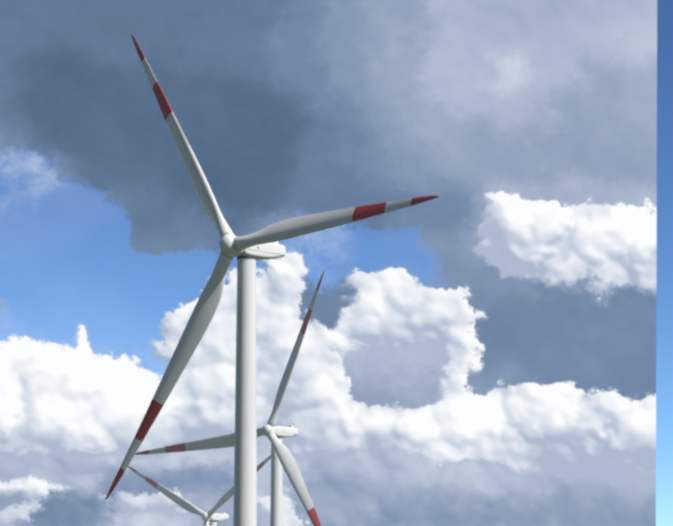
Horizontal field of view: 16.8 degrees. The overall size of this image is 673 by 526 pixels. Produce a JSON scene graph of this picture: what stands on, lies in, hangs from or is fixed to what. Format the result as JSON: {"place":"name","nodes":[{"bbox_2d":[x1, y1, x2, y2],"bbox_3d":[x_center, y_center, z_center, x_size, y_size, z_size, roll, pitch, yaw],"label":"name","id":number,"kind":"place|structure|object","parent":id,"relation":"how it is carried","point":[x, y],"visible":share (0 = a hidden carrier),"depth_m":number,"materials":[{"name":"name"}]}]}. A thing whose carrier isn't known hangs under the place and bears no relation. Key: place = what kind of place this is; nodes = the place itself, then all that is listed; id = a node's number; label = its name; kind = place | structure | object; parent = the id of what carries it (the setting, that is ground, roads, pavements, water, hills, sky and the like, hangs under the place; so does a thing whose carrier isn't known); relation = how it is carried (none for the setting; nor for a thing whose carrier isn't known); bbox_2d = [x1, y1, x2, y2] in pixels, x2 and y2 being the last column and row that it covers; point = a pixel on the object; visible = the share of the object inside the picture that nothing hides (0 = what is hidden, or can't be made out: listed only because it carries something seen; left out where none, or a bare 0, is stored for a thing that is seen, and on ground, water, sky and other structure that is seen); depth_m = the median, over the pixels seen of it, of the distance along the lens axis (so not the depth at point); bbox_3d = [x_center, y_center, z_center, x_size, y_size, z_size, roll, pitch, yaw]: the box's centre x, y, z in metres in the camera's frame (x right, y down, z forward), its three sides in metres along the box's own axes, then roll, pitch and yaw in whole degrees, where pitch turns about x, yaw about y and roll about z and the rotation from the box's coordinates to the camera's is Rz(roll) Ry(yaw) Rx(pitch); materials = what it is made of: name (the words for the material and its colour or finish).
{"place":"outdoors","nodes":[
{"label":"outdoors","id":0,"kind":"place"},
{"bbox_2d":[0,0,656,525],"bbox_3d":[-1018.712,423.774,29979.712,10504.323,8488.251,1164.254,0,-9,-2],"label":"cloud","id":1,"kind":"structure","parent":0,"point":[504,374],"depth_m":30037.00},
{"bbox_2d":[0,0,672,525],"label":"sky","id":2,"kind":"structure","parent":0,"point":[67,260],"materials":[{"name":"blue"}]},
{"bbox_3d":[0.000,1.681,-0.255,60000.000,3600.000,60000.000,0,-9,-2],"label":"ground","id":3,"kind":"structure","parent":0,"visible":0},
{"bbox_2d":[128,455,270,525],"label":"wind turbine","id":4,"kind":"object","parent":3,"relation":"on","point":[210,517],"visible":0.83,"depth_m":913.61,"materials":[{"name":"grey paint"}]},
{"bbox_2d":[135,271,323,525],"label":"wind turbine","id":5,"kind":"object","parent":3,"relation":"on","point":[281,456],"visible":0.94,"depth_m":648.71,"materials":[{"name":"grey paint"}]},
{"bbox_2d":[105,33,438,525],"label":"wind turbine","id":6,"kind":"object","parent":3,"relation":"on","point":[248,251],"visible":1,"depth_m":384.31,"materials":[{"name":"grey paint"}]}
]}

